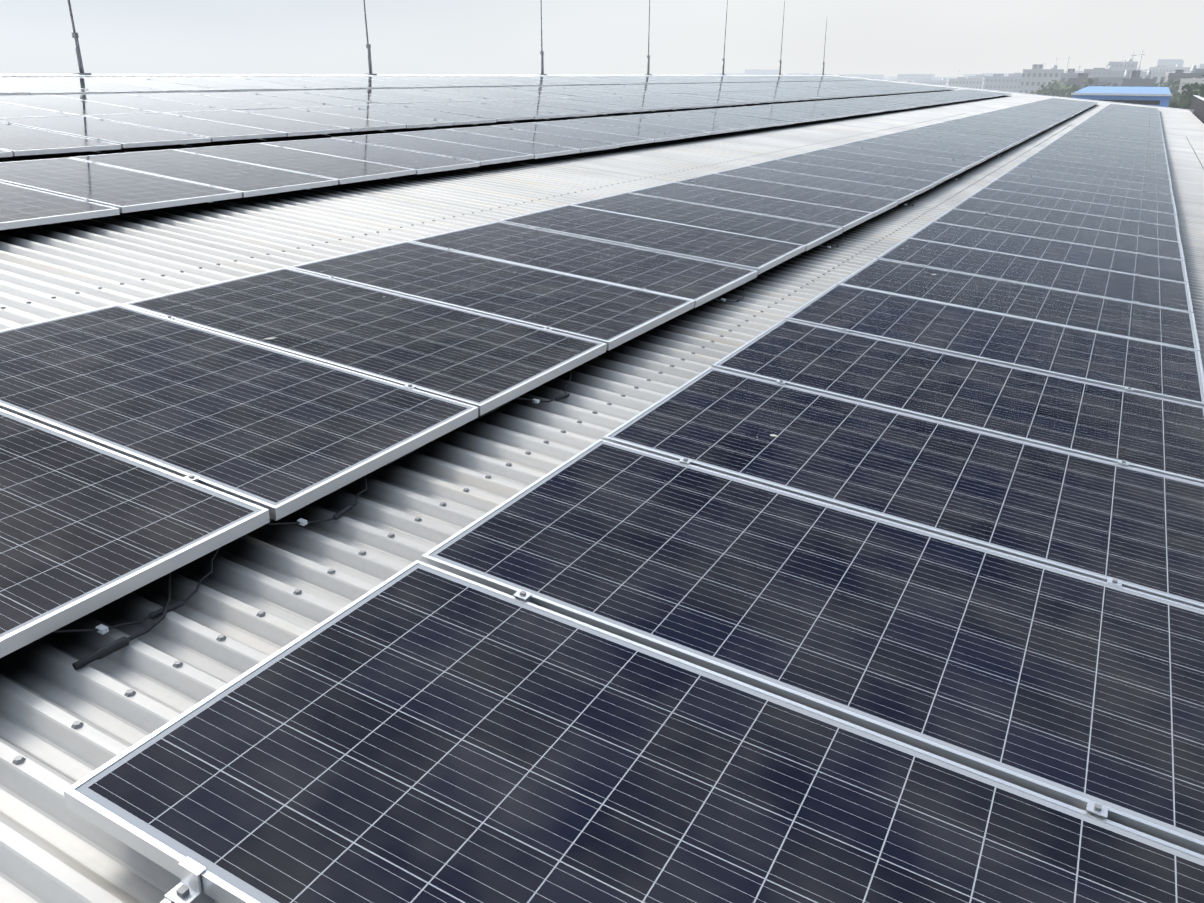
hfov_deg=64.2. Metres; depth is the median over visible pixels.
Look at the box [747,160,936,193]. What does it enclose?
solar panel
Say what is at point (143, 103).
solar panel
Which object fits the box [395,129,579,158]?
solar panel
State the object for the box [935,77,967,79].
building
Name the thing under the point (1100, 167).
solar panel
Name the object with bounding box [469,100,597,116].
solar panel
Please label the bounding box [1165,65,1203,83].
city building
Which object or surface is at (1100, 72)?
city building
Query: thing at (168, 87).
solar panel
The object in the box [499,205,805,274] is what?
solar panel
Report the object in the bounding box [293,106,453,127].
solar panel
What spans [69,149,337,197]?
solar panel
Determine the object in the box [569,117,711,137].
solar panel
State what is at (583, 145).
solar panel
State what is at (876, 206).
solar panel
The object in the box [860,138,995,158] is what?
solar panel
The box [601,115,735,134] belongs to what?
solar panel
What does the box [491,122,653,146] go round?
solar panel
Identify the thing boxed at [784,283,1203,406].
solar panel
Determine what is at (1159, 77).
city building
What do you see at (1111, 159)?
solar panel
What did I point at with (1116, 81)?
city building
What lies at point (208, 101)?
solar panel
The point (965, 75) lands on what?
building
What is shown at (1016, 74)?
city building
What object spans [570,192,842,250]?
solar panel
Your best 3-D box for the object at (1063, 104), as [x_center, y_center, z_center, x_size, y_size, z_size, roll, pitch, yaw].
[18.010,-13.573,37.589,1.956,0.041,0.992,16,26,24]
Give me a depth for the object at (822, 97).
27.82 m
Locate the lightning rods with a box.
[68,0,826,74]
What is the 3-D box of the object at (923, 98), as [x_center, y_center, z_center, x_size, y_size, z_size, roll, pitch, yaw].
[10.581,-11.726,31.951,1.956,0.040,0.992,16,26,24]
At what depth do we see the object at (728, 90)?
26.99 m
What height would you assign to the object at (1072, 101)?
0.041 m
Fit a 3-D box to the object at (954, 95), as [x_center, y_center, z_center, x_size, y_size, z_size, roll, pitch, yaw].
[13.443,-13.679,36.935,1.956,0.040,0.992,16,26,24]
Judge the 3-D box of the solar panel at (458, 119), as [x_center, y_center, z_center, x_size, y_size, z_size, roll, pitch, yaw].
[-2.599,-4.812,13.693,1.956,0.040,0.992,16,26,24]
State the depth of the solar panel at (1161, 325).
5.81 m
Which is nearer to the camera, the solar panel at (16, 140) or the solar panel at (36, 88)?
the solar panel at (16, 140)
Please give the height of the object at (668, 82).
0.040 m
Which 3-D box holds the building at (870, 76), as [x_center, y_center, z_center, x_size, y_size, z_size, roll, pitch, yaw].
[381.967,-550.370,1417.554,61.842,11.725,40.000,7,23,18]
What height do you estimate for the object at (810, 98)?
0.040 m
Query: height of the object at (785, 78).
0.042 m
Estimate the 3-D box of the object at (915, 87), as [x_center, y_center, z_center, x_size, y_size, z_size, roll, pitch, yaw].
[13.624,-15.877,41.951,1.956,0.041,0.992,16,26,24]
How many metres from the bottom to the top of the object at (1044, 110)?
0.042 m
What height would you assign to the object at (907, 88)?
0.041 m
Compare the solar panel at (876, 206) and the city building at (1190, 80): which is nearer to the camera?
the solar panel at (876, 206)
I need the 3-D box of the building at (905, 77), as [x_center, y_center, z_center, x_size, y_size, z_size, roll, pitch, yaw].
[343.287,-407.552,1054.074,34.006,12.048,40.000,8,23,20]
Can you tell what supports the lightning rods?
on the roof gutter
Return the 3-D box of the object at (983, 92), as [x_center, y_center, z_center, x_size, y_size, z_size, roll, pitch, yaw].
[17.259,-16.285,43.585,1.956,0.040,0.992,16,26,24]
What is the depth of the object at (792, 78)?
40.22 m
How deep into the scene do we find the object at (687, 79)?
31.12 m
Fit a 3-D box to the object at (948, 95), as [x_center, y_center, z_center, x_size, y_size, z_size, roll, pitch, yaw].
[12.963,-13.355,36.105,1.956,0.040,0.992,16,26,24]
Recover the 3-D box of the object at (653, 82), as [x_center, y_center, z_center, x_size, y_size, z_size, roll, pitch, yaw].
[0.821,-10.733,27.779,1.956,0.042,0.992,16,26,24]
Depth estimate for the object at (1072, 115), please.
30.09 m
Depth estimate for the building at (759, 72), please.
1639.97 m
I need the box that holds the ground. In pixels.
[0,73,888,79]
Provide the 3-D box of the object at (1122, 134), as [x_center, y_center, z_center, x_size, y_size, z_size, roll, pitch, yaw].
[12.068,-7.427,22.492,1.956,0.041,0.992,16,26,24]
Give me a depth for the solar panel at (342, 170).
8.61 m
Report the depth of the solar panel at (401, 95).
16.16 m
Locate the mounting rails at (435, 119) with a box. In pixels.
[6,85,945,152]
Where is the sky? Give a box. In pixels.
[0,0,1203,76]
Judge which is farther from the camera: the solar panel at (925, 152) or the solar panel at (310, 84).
the solar panel at (310, 84)
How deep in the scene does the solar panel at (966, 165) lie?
13.46 m
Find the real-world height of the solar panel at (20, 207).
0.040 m
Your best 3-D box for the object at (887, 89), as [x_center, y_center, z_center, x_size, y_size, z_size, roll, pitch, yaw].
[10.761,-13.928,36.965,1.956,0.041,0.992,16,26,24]
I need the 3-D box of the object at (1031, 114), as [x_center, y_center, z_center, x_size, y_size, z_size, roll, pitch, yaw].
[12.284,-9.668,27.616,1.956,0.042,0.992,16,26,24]
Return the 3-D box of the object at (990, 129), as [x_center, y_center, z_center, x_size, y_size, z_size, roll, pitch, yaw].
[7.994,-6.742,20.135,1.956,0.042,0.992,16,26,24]
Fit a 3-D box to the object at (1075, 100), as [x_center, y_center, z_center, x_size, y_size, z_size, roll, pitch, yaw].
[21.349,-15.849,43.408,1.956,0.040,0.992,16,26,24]
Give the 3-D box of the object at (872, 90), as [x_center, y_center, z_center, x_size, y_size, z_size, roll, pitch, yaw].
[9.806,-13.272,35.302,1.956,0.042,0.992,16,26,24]
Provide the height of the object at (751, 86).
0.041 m
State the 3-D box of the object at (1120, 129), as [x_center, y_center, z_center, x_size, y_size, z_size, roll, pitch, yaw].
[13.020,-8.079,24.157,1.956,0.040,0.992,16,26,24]
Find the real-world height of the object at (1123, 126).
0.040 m
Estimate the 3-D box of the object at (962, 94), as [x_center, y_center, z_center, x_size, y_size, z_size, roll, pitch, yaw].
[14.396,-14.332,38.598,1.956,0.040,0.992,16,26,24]
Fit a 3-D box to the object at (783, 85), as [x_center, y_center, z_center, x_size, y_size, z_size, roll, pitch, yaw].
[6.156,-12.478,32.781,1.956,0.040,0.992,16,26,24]
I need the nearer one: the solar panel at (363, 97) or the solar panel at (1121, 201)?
the solar panel at (1121, 201)
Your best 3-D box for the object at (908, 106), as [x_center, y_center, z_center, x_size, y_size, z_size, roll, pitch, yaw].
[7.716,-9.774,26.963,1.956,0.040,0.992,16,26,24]
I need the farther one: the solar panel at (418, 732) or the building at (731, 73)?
the building at (731, 73)
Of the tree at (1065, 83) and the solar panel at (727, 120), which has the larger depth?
the tree at (1065, 83)
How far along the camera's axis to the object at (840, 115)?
21.09 m
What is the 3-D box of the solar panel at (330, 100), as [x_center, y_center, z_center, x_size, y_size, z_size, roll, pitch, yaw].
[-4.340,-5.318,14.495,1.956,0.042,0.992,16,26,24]
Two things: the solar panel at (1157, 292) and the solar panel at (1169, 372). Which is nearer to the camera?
the solar panel at (1169, 372)
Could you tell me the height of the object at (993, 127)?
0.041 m
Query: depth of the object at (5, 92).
11.90 m
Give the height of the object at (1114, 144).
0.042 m
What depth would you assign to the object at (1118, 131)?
23.37 m
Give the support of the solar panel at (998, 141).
attached to the clamps at (196, 478)
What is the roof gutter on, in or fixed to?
on the metal roof deck
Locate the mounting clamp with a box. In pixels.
[160,107,1150,902]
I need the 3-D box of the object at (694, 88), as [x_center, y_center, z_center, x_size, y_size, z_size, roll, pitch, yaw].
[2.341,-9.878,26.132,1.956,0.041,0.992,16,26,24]
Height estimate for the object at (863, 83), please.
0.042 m
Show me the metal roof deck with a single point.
(54, 848)
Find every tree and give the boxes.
[1030,80,1066,94]
[1031,80,1069,96]
[1038,80,1067,88]
[1061,78,1093,97]
[1154,76,1195,98]
[1169,84,1203,108]
[1169,92,1180,104]
[1178,75,1203,101]
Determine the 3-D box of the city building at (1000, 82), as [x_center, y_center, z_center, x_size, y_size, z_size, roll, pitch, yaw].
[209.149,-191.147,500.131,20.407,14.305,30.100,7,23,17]
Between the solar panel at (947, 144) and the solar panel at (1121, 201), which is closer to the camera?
the solar panel at (1121, 201)
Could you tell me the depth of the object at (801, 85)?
34.40 m
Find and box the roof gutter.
[0,74,1203,123]
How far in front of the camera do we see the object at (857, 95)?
31.12 m
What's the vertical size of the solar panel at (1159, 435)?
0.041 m
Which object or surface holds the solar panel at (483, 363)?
attached to the clamps at (196, 478)
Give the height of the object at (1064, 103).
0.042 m
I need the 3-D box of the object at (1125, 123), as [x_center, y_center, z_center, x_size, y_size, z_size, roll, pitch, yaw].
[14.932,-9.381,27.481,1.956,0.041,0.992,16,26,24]
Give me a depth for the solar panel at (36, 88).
12.72 m
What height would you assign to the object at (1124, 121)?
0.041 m
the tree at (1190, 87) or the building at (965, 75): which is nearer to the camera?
the tree at (1190, 87)
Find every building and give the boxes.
[716,73,744,74]
[745,69,778,74]
[838,74,883,78]
[897,74,932,80]
[912,78,946,84]
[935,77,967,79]
[946,71,982,88]
[962,74,1005,76]
[968,73,985,78]
[977,73,1003,75]
[981,74,1021,92]
[1009,73,1021,75]
[1020,60,1063,93]
[1060,55,1088,84]
[1068,73,1107,88]
[1084,66,1124,77]
[1095,59,1129,86]
[1106,55,1137,78]
[1122,50,1155,86]
[1139,72,1165,86]
[1143,65,1190,71]
[1157,59,1183,66]
[1164,68,1203,81]
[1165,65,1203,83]
[1178,78,1203,93]
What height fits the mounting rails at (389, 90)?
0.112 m
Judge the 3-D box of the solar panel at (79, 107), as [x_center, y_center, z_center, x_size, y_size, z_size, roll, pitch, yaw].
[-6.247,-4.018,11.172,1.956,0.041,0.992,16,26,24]
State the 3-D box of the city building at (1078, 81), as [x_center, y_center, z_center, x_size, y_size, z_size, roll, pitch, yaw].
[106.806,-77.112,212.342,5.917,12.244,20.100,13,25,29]
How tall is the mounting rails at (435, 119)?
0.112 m
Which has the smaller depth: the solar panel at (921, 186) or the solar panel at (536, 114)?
the solar panel at (921, 186)
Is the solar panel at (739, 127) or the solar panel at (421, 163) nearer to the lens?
the solar panel at (421, 163)
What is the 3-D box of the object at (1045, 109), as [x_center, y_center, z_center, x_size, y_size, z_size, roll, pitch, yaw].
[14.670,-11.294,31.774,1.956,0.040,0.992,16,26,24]
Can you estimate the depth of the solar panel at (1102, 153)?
16.66 m
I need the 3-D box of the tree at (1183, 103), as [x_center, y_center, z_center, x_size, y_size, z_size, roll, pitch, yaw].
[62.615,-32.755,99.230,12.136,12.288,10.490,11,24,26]
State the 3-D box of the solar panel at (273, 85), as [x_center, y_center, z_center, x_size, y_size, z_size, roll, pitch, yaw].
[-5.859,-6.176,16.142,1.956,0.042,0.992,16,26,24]
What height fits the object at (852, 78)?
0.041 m
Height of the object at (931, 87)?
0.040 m
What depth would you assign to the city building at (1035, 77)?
357.45 m
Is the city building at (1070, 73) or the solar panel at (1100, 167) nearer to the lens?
the solar panel at (1100, 167)
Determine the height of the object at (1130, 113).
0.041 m
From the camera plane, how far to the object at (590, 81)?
25.22 m
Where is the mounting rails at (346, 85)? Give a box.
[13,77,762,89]
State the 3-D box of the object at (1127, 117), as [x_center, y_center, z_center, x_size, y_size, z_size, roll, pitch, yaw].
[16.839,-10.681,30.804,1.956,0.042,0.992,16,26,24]
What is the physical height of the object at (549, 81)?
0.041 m
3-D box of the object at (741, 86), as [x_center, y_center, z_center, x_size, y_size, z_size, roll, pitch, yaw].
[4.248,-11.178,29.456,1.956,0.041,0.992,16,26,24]
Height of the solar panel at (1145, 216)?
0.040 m
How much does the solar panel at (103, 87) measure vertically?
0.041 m
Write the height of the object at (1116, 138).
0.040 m
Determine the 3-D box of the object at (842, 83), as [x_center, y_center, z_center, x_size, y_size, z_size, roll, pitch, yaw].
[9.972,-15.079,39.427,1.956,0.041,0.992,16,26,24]
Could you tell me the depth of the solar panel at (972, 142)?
16.81 m
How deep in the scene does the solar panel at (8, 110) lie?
10.28 m
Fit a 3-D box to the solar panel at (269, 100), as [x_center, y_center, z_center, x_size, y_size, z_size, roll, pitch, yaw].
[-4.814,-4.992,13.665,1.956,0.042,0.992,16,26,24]
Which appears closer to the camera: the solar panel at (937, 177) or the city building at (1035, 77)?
the solar panel at (937, 177)
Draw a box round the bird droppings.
[265,134,935,436]
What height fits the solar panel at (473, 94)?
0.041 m
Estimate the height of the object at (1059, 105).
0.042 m
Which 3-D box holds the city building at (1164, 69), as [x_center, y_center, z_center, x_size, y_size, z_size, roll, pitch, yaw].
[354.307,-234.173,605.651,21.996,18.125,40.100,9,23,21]
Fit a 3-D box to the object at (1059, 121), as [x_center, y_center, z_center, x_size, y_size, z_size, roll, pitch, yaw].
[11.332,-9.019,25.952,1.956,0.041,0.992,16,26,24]
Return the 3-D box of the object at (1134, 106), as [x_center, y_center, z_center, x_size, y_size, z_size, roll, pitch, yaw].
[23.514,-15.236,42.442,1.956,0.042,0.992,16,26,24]
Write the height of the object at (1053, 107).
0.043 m
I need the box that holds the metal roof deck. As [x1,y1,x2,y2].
[0,76,1203,902]
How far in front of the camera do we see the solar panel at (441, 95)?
16.99 m
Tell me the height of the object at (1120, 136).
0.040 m
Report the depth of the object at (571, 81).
24.39 m
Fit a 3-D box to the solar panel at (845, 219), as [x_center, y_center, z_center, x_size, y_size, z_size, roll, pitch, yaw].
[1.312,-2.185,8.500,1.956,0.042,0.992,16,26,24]
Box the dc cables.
[53,115,1074,669]
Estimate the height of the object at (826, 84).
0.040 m
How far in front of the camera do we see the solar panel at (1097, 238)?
8.32 m
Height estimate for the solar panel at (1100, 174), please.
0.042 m
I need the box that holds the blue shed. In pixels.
[1071,86,1172,106]
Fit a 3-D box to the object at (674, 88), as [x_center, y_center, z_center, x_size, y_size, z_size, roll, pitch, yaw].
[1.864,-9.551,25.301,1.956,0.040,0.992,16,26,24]
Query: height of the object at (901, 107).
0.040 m
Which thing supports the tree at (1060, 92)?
on the ground
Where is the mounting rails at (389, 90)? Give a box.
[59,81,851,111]
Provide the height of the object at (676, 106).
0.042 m
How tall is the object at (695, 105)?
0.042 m
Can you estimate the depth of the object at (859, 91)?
33.54 m
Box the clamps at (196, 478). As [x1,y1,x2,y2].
[164,100,1072,482]
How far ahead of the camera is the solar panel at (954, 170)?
12.64 m
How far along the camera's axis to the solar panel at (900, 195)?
10.10 m
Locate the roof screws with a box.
[0,113,1203,764]
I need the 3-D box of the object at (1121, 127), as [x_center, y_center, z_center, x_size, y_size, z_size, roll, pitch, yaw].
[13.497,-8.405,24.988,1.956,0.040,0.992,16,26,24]
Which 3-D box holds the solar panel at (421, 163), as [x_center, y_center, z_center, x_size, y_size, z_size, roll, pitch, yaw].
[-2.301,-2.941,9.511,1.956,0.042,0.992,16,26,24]
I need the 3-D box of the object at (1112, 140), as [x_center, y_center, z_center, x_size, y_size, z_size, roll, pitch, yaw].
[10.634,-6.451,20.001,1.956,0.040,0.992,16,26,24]

